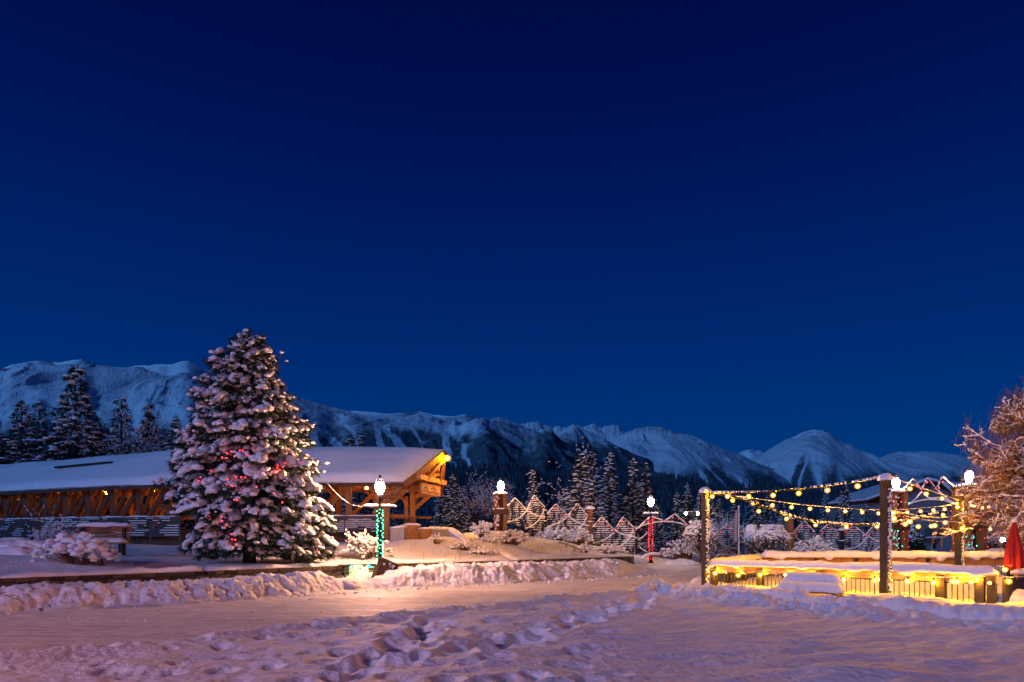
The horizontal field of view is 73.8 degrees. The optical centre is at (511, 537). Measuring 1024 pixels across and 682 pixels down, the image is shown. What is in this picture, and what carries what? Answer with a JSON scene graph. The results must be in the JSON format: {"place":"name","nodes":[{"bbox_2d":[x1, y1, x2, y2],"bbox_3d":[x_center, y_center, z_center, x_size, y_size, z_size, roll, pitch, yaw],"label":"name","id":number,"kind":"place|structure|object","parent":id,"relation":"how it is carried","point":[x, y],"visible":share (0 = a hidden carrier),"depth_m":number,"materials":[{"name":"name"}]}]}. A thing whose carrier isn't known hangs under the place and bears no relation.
{"place":"outdoors","nodes":[
{"label":"outdoors","id":0,"kind":"place"},
{"bbox_2d":[0,359,474,467],"bbox_3d":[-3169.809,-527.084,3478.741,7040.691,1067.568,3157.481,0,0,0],"label":"mountain","id":1,"kind":"structure","parent":0,"point":[158,386],"depth_m":3453.14,"materials":[{"name":"snow"}]},
{"bbox_2d":[0,555,678,621],"bbox_3d":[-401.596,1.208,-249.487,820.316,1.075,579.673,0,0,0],"label":"terrain","id":2,"kind":"structure","parent":0,"point":[41,596],"depth_m":20.51,"materials":[{"name":"snow"}]},
{"bbox_2d":[0,562,341,586],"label":"retaining wall","id":3,"kind":"structure","parent":2,"relation":"on","point":[104,576],"depth_m":21.03,"materials":[{"name":"stone"}]},
{"bbox_2d":[335,562,376,577],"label":"retaining wall","id":4,"kind":"structure","parent":2,"relation":"on","point":[345,567],"depth_m":26.33,"materials":[{"name":"stone"}]},
{"bbox_2d":[0,566,709,651],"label":"road","id":5,"kind":"structure","parent":0,"point":[48,628],"depth_m":15.87,"materials":[{"name":"snow"}]},
{"bbox_2d":[16,451,838,540],"bbox_3d":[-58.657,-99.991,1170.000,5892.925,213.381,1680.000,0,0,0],"label":"hill","id":6,"kind":"structure","parent":0,"point":[672,496],"depth_m":902.90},
{"bbox_2d":[0,435,875,540],"bbox_3d":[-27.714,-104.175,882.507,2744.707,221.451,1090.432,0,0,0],"label":"forest","id":7,"kind":"object","parent":6,"relation":"on","point":[664,488],"visible":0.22,"depth_m":743.32,"materials":[{"name":"plant"}]},
{"bbox_2d":[492,491,508,530],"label":"timber pillar","id":8,"kind":"structure","parent":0,"point":[500,511],"depth_m":41.63,"materials":[{"name":"brown"}]},
{"bbox_2d":[0,531,1023,681],"bbox_3d":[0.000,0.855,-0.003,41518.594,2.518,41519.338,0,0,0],"label":"ground","id":9,"kind":"structure","parent":0,"point":[694,630],"depth_m":10.19,"materials":[{"name":"snow"}]},
{"bbox_2d":[0,398,41,530],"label":"fir tree","id":10,"kind":"object","parent":9,"relation":"on","point":[14,457],"visible":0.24,"depth_m":56.77,"materials":[{"name":"green plant"}]},
{"bbox_2d":[0,540,46,555],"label":"snow pile","id":11,"kind":"object","parent":9,"relation":"on","point":[23,547],"visible":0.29,"depth_m":23.39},
{"bbox_2d":[16,399,54,515],"bbox_3d":[-41.685,-5.497,59.679,5.709,13.705,6.010,0,0,22],"label":"fir tree","id":12,"kind":"object","parent":9,"relation":"on","point":[40,417],"visible":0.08,"depth_m":59.90,"materials":[{"name":"green plant"}]},
{"bbox_2d":[27,514,77,540],"bbox_3d":[-20.024,-0.154,29.818,2.392,1.998,2.528,0,0,0],"label":"shrub","id":13,"kind":"object","parent":9,"relation":"on","point":[49,535],"visible":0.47,"depth_m":29.87,"materials":[{"name":"white plant"}]},
{"bbox_2d":[17,363,127,530],"bbox_3d":[-35.920,-6.586,55.651,9.252,16.124,8.749,0,0,-40],"label":"fir tree","id":14,"kind":"object","parent":9,"relation":"on","point":[59,438],"visible":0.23,"depth_m":55.55,"materials":[{"name":"green plant"}]},
{"bbox_2d":[30,531,120,564],"bbox_3d":[-14.303,0.367,22.406,2.704,1.122,1.828,0,0,0],"label":"shrub","id":15,"kind":"object","parent":9,"relation":"on","point":[66,547],"visible":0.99,"depth_m":22.07,"materials":[{"name":"white plant"}]},
{"bbox_2d":[0,515,180,540],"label":"slatted railing","id":16,"kind":"object","parent":9,"relation":"on","point":[26,522],"visible":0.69,"depth_m":40.17,"materials":[{"name":"grey"}]},
{"bbox_2d":[77,539,117,565],"bbox_3d":[-13.694,0.507,22.546,1.214,0.976,1.002,0,0,-32],"label":"shrub","id":17,"kind":"object","parent":9,"relation":"on","point":[94,557],"visible":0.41,"depth_m":22.45,"materials":[{"name":"white plant"}]},
{"bbox_2d":[76,522,131,554],"bbox_3d":[-15.452,0.050,25.693,1.900,1.269,0.729,0,0,-7],"label":"park bench","id":18,"kind":"object","parent":9,"relation":"on","point":[121,541],"visible":0.69,"depth_m":25.84,"materials":[{"name":"brown wood"}]},
{"bbox_2d":[81,395,145,529],"bbox_3d":[-35.363,-5.882,61.630,6.655,14.523,7.006,0,0,-13],"label":"fir tree","id":19,"kind":"object","parent":9,"relation":"on","point":[117,418],"visible":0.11,"depth_m":61.85,"materials":[{"name":"green plant"}]},
{"bbox_2d":[63,399,183,501],"bbox_3d":[-27.219,-4.904,49.765,7.717,11.127,7.545,0,0,26],"label":"bare tree","id":20,"kind":"object","parent":9,"relation":"on","point":[150,441],"visible":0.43,"depth_m":48.99,"materials":[{"name":"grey plant"}]},
{"bbox_2d":[121,401,164,529],"bbox_3d":[-31.888,-5.359,59.900,5.414,13.358,6.533,0,0,-3],"label":"fir tree","id":21,"kind":"object","parent":9,"relation":"on","point":[147,425],"visible":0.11,"depth_m":59.76,"materials":[{"name":"green plant"}]},
{"bbox_2d":[145,413,194,529],"bbox_3d":[-28.826,-4.741,57.927,5.370,11.958,5.078,0,0,16],"label":"fir tree","id":22,"kind":"object","parent":9,"relation":"on","point":[175,424],"visible":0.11,"depth_m":57.75,"materials":[{"name":"green plant"}]},
{"bbox_2d":[29,538,389,545],"bbox_3d":[-31.320,0.450,45.487,52.818,0.800,3.806,0,0,19],"label":"bridge abutment","id":23,"kind":"object","parent":9,"relation":"on","point":[167,541],"visible":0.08,"depth_m":39.76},
{"bbox_2d":[0,446,446,537],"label":"covered bridge","id":24,"kind":"structure","parent":23,"relation":"on","point":[89,481],"depth_m":41.62,"materials":[{"name":"brown wood"}]},
{"bbox_2d":[420,482,440,496],"bbox_3d":[-4.747,-2.882,39.780,0.116,0.855,3.251,0,0,14],"label":"wooden sign","id":25,"kind":"object","parent":24,"relation":"hanging from","point":[429,489],"visible":1,"depth_m":39.68,"materials":[{"name":"brown wood"}]},
{"bbox_2d":[150,327,340,563],"bbox_3d":[-9.252,-3.374,25.460,6.966,9.113,6.119,0,0,34],"label":"spruce tree","id":26,"kind":"object","parent":9,"relation":"on","point":[247,394],"visible":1,"depth_m":24.13,"materials":[{"name":"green plant"}]},
{"bbox_2d":[311,515,378,536],"bbox_3d":[-12.356,-0.635,37.905,10.279,1.270,0.325,0,0,4],"label":"slatted railing","id":27,"kind":"object","parent":9,"relation":"on","point":[356,521],"visible":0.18,"depth_m":37.63,"materials":[{"name":"grey"}]},
{"bbox_2d":[333,436,364,528],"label":"fir tree","id":28,"kind":"object","parent":9,"relation":"on","point":[350,439],"visible":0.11,"depth_m":74.81,"materials":[{"name":"green plant"}]},
{"bbox_2d":[342,433,372,528],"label":"fir tree","id":29,"kind":"object","parent":9,"relation":"on","point":[358,494],"visible":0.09,"depth_m":77.76,"materials":[{"name":"green plant"}]},
{"bbox_2d":[342,528,377,559],"bbox_3d":[-6.415,0.281,29.787,1.621,1.378,2.225,0,0,0],"label":"shrub","id":30,"kind":"object","parent":9,"relation":"on","point":[367,542],"visible":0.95,"depth_m":29.22,"materials":[{"name":"white plant"}]},
{"bbox_2d":[362,475,397,559],"bbox_3d":[-5.031,-0.215,26.000,1.385,4.330,0.360,0,0,0],"label":"street lamp","id":31,"kind":"object","parent":9,"relation":"on","point":[379,486],"visible":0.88,"depth_m":25.95,"materials":[{"name":"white metal"}]},
{"bbox_2d":[371,556,398,577],"bbox_3d":[-4.670,1.250,25.194,0.978,1.087,0.524,0,0,-28],"label":"boulder","id":32,"kind":"object","parent":9,"relation":"on","point":[383,565],"visible":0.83,"depth_m":25.02,"materials":[{"name":"brown"}]},
{"bbox_2d":[430,492,445,526],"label":"fir tree","id":33,"kind":"object","parent":9,"relation":"on","point":[436,511],"visible":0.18,"depth_m":59.84,"materials":[{"name":"green plant"}]},
{"bbox_2d":[434,471,471,532],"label":"fir tree","id":34,"kind":"object","parent":9,"relation":"on","point":[449,520],"visible":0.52,"depth_m":55.75,"materials":[{"name":"green plant"}]},
{"bbox_2d":[445,540,480,550],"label":"shrub","id":35,"kind":"object","parent":9,"relation":"on","point":[465,546],"visible":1,"depth_m":33.31,"materials":[{"name":"white plant"}]},
{"bbox_2d":[454,487,474,533],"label":"fir tree","id":36,"kind":"object","parent":9,"relation":"on","point":[471,517],"visible":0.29,"depth_m":59.81,"materials":[{"name":"green plant"}]},
{"bbox_2d":[439,467,512,524],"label":"bare tree","id":37,"kind":"object","parent":9,"relation":"on","point":[478,508],"visible":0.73,"depth_m":57.73,"materials":[{"name":"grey plant"}]},
{"bbox_2d":[469,520,493,537],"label":"shrub","id":38,"kind":"object","parent":9,"relation":"on","point":[485,526],"visible":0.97,"depth_m":37.84,"materials":[{"name":"white plant"}]},
{"bbox_2d":[460,471,526,522],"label":"bare tree","id":39,"kind":"object","parent":9,"relation":"on","point":[490,515],"visible":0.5,"depth_m":64.01,"materials":[{"name":"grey plant"}]},
{"bbox_2d":[487,529,535,544],"bbox_3d":[-0.032,-0.016,35.958,2.576,0.899,1.734,0,0,0],"label":"shrub","id":40,"kind":"object","parent":9,"relation":"on","point":[513,537],"visible":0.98,"depth_m":35.64,"materials":[{"name":"white plant"}]},
{"bbox_2d":[391,554,634,566],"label":"retaining wall","id":41,"kind":"structure","parent":9,"relation":"on","point":[519,559],"depth_m":31.45,"materials":[{"name":"stone"}]},
{"bbox_2d":[524,470,541,536],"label":"fir tree","id":42,"kind":"object","parent":9,"relation":"on","point":[533,482],"visible":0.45,"depth_m":51.89,"materials":[{"name":"green plant"}]},
{"bbox_2d":[544,509,546,527],"bbox_3d":[2.190,-0.826,44.898,0.291,2.053,0.309,0,0,0],"label":"fence post","id":43,"kind":"object","parent":9,"relation":"on","point":[545,520],"visible":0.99,"depth_m":44.83,"materials":[{"name":"brown wood"}]},
{"bbox_2d":[507,495,544,533],"bbox_3d":[0.923,-1.471,44.676,2.556,2.623,0.139,0,0,-6],"label":"zigzag fence panel","id":44,"kind":"object","parent":43,"relation":"attached to","point":[523,512],"visible":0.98,"depth_m":44.66,"materials":[{"name":"grey"}]},
{"bbox_2d":[547,503,588,537],"bbox_3d":[3.683,-0.960,44.990,2.830,2.591,0.137,0,0,-7],"label":"zigzag fence panel","id":45,"kind":"object","parent":43,"relation":"attached to","point":[580,512],"visible":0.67,"depth_m":44.96,"materials":[{"name":"grey"}]},
{"bbox_2d":[534,525,573,540],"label":"shrub","id":46,"kind":"object","parent":9,"relation":"on","point":[558,535],"visible":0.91,"depth_m":43.63,"materials":[{"name":"white plant"}]},
{"bbox_2d":[561,525,595,544],"bbox_3d":[4.223,-0.070,44.033,2.354,1.396,1.749,0,0,0],"label":"shrub","id":47,"kind":"object","parent":9,"relation":"on","point":[577,539],"visible":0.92,"depth_m":43.78,"materials":[{"name":"white plant"}]},
{"bbox_2d":[554,453,608,545],"bbox_3d":[5.102,-2.690,50.723,4.741,7.587,4.991,0,0,10],"label":"fir tree","id":48,"kind":"object","parent":9,"relation":"on","point":[573,491],"visible":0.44,"depth_m":50.71,"materials":[{"name":"green plant"}]},
{"bbox_2d":[585,505,594,544],"bbox_3d":[5.183,-0.818,45.487,0.726,2.635,0.672,0,0,0],"label":"fence post","id":49,"kind":"object","parent":9,"relation":"on","point":[589,509],"visible":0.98,"depth_m":45.34,"materials":[{"name":"brown"}]},
{"bbox_2d":[582,449,607,540],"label":"fir tree","id":50,"kind":"object","parent":9,"relation":"on","point":[590,461],"visible":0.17,"depth_m":59.86,"materials":[{"name":"green plant"}]},
{"bbox_2d":[596,450,624,545],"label":"fir tree","id":51,"kind":"object","parent":9,"relation":"on","point":[611,483],"visible":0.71,"depth_m":56.82,"materials":[{"name":"green plant"}]},
{"bbox_2d":[592,544,629,553],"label":"shrub","id":52,"kind":"object","parent":9,"relation":"on","point":[614,550],"visible":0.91,"depth_m":42.34,"materials":[{"name":"white plant"}]},
{"bbox_2d":[592,517,634,552],"bbox_3d":[6.773,-0.084,45.344,2.929,2.604,0.140,0,0,-7],"label":"zigzag fence panel","id":53,"kind":"object","parent":9,"relation":"on","point":[628,534],"visible":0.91,"depth_m":45.33,"materials":[{"name":"grey"}]},
{"bbox_2d":[615,457,649,551],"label":"fir tree","id":54,"kind":"object","parent":9,"relation":"on","point":[633,493],"visible":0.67,"depth_m":55.82,"materials":[{"name":"green plant"}]},
{"bbox_2d":[631,462,664,551],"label":"fir tree","id":55,"kind":"object","parent":9,"relation":"on","point":[643,476],"visible":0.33,"depth_m":57.85,"materials":[{"name":"green plant"}]},
{"bbox_2d":[642,494,658,562],"bbox_3d":[8.336,-0.380,41.000,1.064,4.460,0.380,0,0,0],"label":"street lamp","id":56,"kind":"object","parent":9,"relation":"on","point":[650,501],"visible":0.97,"depth_m":40.94,"materials":[{"name":"red metal"}]},
{"bbox_2d":[641,504,672,553],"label":"fir tree","id":57,"kind":"object","parent":9,"relation":"on","point":[660,543],"visible":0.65,"depth_m":53.69,"materials":[{"name":"green plant"}]},
{"bbox_2d":[635,513,688,553],"bbox_3d":[10.046,-0.153,45.659,3.788,2.929,0.140,0,0,-8],"label":"zigzag fence panel","id":58,"kind":"object","parent":9,"relation":"on","point":[683,523],"visible":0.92,"depth_m":45.56,"materials":[{"name":"grey"}]},
{"bbox_2d":[666,492,686,548],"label":"fir tree","id":59,"kind":"object","parent":9,"relation":"on","point":[673,535],"visible":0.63,"depth_m":65.85,"materials":[{"name":"green plant"}]},
{"bbox_2d":[660,538,699,559],"bbox_3d":[11.381,0.816,46.034,3.070,1.624,2.134,0,0,0],"label":"shrub","id":60,"kind":"object","parent":9,"relation":"on","point":[678,551],"visible":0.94,"depth_m":45.79,"materials":[{"name":"white plant"}]},
{"bbox_2d":[663,558,699,565],"bbox_3d":[10.160,1.542,41.056,2.298,0.569,1.325,0,0,0],"label":"snow pile","id":61,"kind":"object","parent":9,"relation":"on","point":[682,561],"visible":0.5,"depth_m":40.57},
{"bbox_2d":[677,481,695,542],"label":"fir tree","id":62,"kind":"object","parent":9,"relation":"on","point":[688,493],"visible":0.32,"depth_m":67.91,"materials":[{"name":"green plant"}]},
{"bbox_2d":[682,520,720,562],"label":"weeping tree","id":63,"kind":"object","parent":9,"relation":"on","point":[693,528],"visible":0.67,"depth_m":43.51,"materials":[{"name":"white plant"}]},
{"bbox_2d":[699,487,710,584],"bbox_3d":[6.100,0.001,21.561,0.389,3.197,0.341,0,0,0],"label":"patio post","id":64,"kind":"object","parent":9,"relation":"on","point":[705,516],"visible":0.98,"depth_m":21.46,"materials":[{"name":"brown"}]},
{"bbox_2d":[709,493,938,527],"bbox_3d":[11.361,-0.867,24.013,11.307,1.166,0.184,0,0,-25],"label":"string light","id":65,"kind":"object","parent":64,"relation":"hanging from","point":[816,521],"visible":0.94,"depth_m":23.60,"materials":[{"name":"yellow"}]},
{"bbox_2d":[710,524,737,555],"bbox_3d":[14.827,0.369,47.775,2.014,2.650,0.139,0,0,2],"label":"zigzag fence panel","id":66,"kind":"object","parent":9,"relation":"on","point":[730,532],"visible":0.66,"depth_m":47.74,"materials":[{"name":"grey"}]},
{"bbox_2d":[709,510,745,552],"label":"bare tree","id":67,"kind":"object","parent":9,"relation":"on","point":[726,522],"visible":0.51,"depth_m":57.96,"materials":[{"name":"white plant"}]},
{"bbox_2d":[722,504,747,554],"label":"fir tree","id":68,"kind":"object","parent":9,"relation":"on","point":[742,551],"visible":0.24,"depth_m":61.78,"materials":[{"name":"green plant"}]},
{"bbox_2d":[709,553,761,582],"bbox_3d":[8.250,1.172,24.900,0.440,1.056,7.839,0,0,30],"label":"patio fence","id":69,"kind":"object","parent":9,"relation":"on","point":[757,556],"visible":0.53,"depth_m":24.67,"materials":[{"name":"brown wood"}]},
{"bbox_2d":[743,524,758,553],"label":"weeping tree","id":70,"kind":"object","parent":9,"relation":"on","point":[750,531],"visible":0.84,"depth_m":45.80,"materials":[{"name":"white plant"}]},
{"bbox_2d":[743,497,770,553],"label":"fir tree","id":71,"kind":"object","parent":9,"relation":"on","point":[754,517],"visible":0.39,"depth_m":65.69,"materials":[{"name":"green plant"}]},
{"bbox_2d":[759,494,780,553],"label":"fir tree","id":72,"kind":"object","parent":9,"relation":"on","point":[767,516],"visible":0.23,"depth_m":69.94,"materials":[{"name":"green plant"}]},
{"bbox_2d":[752,524,792,550],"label":"weeping tree","id":73,"kind":"object","parent":9,"relation":"on","point":[773,533],"visible":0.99,"depth_m":42.49,"materials":[{"name":"white plant"}]},
{"bbox_2d":[770,503,786,550],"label":"fir tree","id":74,"kind":"object","parent":9,"relation":"on","point":[781,523],"visible":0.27,"depth_m":65.83,"materials":[{"name":"green plant"}]},
{"bbox_2d":[784,516,794,550],"bbox_3d":[19.141,0.018,47.016,0.752,3.164,0.791,0,0,0],"label":"fence post","id":75,"kind":"object","parent":9,"relation":"on","point":[790,525],"visible":0.65,"depth_m":46.82,"materials":[{"name":"brown"}]},
{"bbox_2d":[794,521,815,542],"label":"zigzag fence panel","id":76,"kind":"object","parent":75,"relation":"attached to","point":[806,527],"visible":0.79,"depth_m":47.57,"materials":[{"name":"grey"}]},
{"bbox_2d":[777,572,845,595],"bbox_3d":[7.720,1.297,17.657,1.644,0.785,0.804,0,0,32],"label":"snow pile","id":77,"kind":"object","parent":9,"relation":"on","point":[820,583],"visible":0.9,"depth_m":17.47,"materials":[{"name":"white"}]},
{"bbox_2d":[791,535,837,551],"bbox_3d":[18.616,0.779,41.981,3.201,1.876,2.086,0,0,0],"label":"shrub","id":78,"kind":"object","parent":9,"relation":"on","point":[817,545],"visible":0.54,"depth_m":41.82,"materials":[{"name":"white plant"}]},
{"bbox_2d":[814,504,832,547],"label":"fir tree","id":79,"kind":"object","parent":9,"relation":"on","point":[825,509],"visible":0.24,"depth_m":65.90,"materials":[{"name":"green plant"}]},
{"bbox_2d":[838,528,845,549],"bbox_3d":[22.842,0.462,47.297,0.511,2.276,0.500,0,0,0],"label":"fence post","id":80,"kind":"object","parent":9,"relation":"on","point":[841,540],"visible":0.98,"depth_m":47.18,"materials":[{"name":"brown wood"}]},
{"bbox_2d":[820,524,838,549],"bbox_3d":[22.170,0.004,47.549,1.443,1.923,0.139,0,0,2],"label":"zigzag fence panel","id":81,"kind":"object","parent":80,"relation":"attached to","point":[830,531],"visible":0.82,"depth_m":47.52,"materials":[{"name":"grey"}]},
{"bbox_2d":[829,478,861,550],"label":"fir tree","id":82,"kind":"object","parent":9,"relation":"on","point":[839,518],"visible":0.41,"depth_m":61.79,"materials":[{"name":"green plant"}]},
{"bbox_2d":[709,559,998,603],"bbox_3d":[8.822,1.160,18.729,0.475,1.081,7.514,0,0,-42],"label":"patio fence","id":83,"kind":"object","parent":9,"relation":"on","point":[910,570],"visible":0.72,"depth_m":17.68,"materials":[{"name":"brown wood"}]},
{"bbox_2d":[711,569,985,582],"bbox_3d":[8.620,1.057,18.693,0.157,0.339,7.340,0,0,-42],"label":"string light","id":84,"kind":"object","parent":83,"relation":"hanging from","point":[934,577],"visible":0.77,"depth_m":17.45,"materials":[{"name":"yellow"}]},
{"bbox_2d":[844,522,879,551],"bbox_3d":[24.509,0.190,47.477,3.017,2.570,0.139,0,0,2],"label":"zigzag fence panel","id":85,"kind":"object","parent":9,"relation":"on","point":[875,536],"visible":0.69,"depth_m":47.44,"materials":[{"name":"grey"}]},
{"bbox_2d":[856,504,876,551],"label":"fir tree","id":86,"kind":"object","parent":9,"relation":"on","point":[865,528],"visible":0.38,"depth_m":69.80,"materials":[{"name":"green plant"}]},
{"bbox_2d":[877,473,893,592],"bbox_3d":[9.553,0.001,17.447,0.388,3.297,0.341,0,0,0],"label":"patio post","id":87,"kind":"object","parent":9,"relation":"on","point":[884,479],"visible":0.95,"depth_m":17.37,"materials":[{"name":"brown"}]},
{"bbox_2d":[709,474,880,496],"bbox_3d":[7.870,-1.391,19.446,0.155,0.506,5.216,0,0,-40],"label":"string light","id":88,"kind":"object","parent":87,"relation":"hanging from","point":[825,485],"visible":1,"depth_m":19.13,"materials":[{"name":"yellow"}]},
{"bbox_2d":[761,550,1012,575],"bbox_3d":[15.950,1.111,28.400,11.100,1.178,0.564,0,0,0],"label":"patio fence","id":89,"kind":"object","parent":9,"relation":"on","point":[975,558],"visible":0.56,"depth_m":28.27,"materials":[{"name":"brown wood"}]},
{"bbox_2d":[827,478,951,551],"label":"house","id":90,"kind":"structure","parent":9,"relation":"on","point":[869,496],"depth_m":72.00,"materials":[{"name":"wood"}]},
{"bbox_2d":[891,489,909,550],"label":"timber pillar","id":91,"kind":"structure","parent":9,"relation":"on","point":[900,496],"depth_m":36.59,"materials":[{"name":"brown"}]},
{"bbox_2d":[904,476,953,506],"bbox_3d":[21.987,-2.278,36.111,2.636,1.848,0.140,0,0,37],"label":"zigzag fence panel","id":92,"kind":"object","parent":91,"relation":"attached to","point":[945,499],"visible":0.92,"depth_m":35.99,"materials":[{"name":"grey"}]},
{"bbox_2d":[908,522,926,550],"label":"evergreen bush","id":93,"kind":"object","parent":9,"relation":"on","point":[916,536],"visible":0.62,"depth_m":55.55,"materials":[{"name":"green plant"}]},
{"bbox_2d":[955,492,964,564],"bbox_3d":[18.362,-0.124,27.981,0.313,3.448,0.337,0,0,-14],"label":"patio post","id":94,"kind":"object","parent":9,"relation":"on","point":[959,553],"visible":0.72,"depth_m":27.91,"materials":[{"name":"brown"}]},
{"bbox_2d":[720,493,957,513],"bbox_3d":[12.271,-1.143,24.799,13.638,0.643,0.158,0,0,-28],"label":"string light","id":95,"kind":"object","parent":94,"relation":"hanging from","point":[828,507],"visible":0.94,"depth_m":24.30,"materials":[{"name":"yellow"}]},
{"bbox_2d":[949,483,989,551],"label":"timber pillar","id":96,"kind":"structure","parent":9,"relation":"on","point":[978,541],"depth_m":34.48,"materials":[{"name":"brown"}]},
{"bbox_2d":[932,376,1023,555],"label":"bare tree","id":97,"kind":"object","parent":9,"relation":"on","point":[1004,471],"visible":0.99,"depth_m":21.37,"materials":[{"name":"brown plant"}]},
{"bbox_2d":[936,482,1021,551],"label":"house","id":98,"kind":"structure","parent":9,"relation":"on","point":[943,547],"depth_m":69.91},
{"bbox_2d":[986,589,1023,601],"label":"snow pile","id":99,"kind":"object","parent":9,"relation":"on","point":[1017,595],"visible":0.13,"depth_m":16.11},
{"bbox_2d":[1002,568,1023,602],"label":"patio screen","id":100,"kind":"object","parent":9,"relation":"on","point":[1011,586],"visible":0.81,"depth_m":16.20,"materials":[{"name":"brown wood"}]},
{"bbox_2d":[1003,520,1023,569],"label":"patio umbrella","id":101,"kind":"object","parent":9,"relation":"on","point":[1014,554],"visible":0.96,"depth_m":18.49,"materials":[{"name":"red fabric"}]},
{"bbox_2d":[0,0,1023,458],"label":"sky","id":102,"kind":"structure","parent":0,"point":[736,226],"materials":[{"name":"blue"}]},
{"bbox_2d":[420,417,640,478],"bbox_3d":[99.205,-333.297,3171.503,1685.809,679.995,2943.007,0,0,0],"label":"mountain","id":103,"kind":"structure","parent":0,"point":[487,440],"depth_m":3011.16,"materials":[{"name":"snow"}]},
{"bbox_2d":[521,421,623,441],"bbox_3d":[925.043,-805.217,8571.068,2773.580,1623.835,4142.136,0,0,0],"label":"mountain","id":104,"kind":"structure","parent":0,"point":[612,432],"depth_m":9313.69,"materials":[{"name":"snow"}]},
{"bbox_2d":[555,425,665,477],"bbox_3d":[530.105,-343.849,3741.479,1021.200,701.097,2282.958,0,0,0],"label":"mountain","id":105,"kind":"structure","parent":0,"point":[573,435],"depth_m":4020.74,"materials":[{"name":"snow"}]},
{"bbox_2d":[611,426,791,488],"bbox_3d":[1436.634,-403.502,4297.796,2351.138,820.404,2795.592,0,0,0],"label":"mountain","id":106,"kind":"structure","parent":0,"point":[662,449],"depth_m":4366.04,"materials":[{"name":"snow"}]},
{"bbox_2d":[752,430,915,490],"bbox_3d":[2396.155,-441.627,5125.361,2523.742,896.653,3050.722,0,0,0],"label":"mountain","id":107,"kind":"structure","parent":0,"point":[815,457],"depth_m":5008.04,"materials":[{"name":"snow"}]},
{"bbox_2d":[880,451,985,481],"bbox_3d":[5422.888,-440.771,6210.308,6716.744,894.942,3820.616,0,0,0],"label":"mountain","id":108,"kind":"structure","parent":0,"point":[924,464],"depth_m":6400.06,"materials":[{"name":"snow"}]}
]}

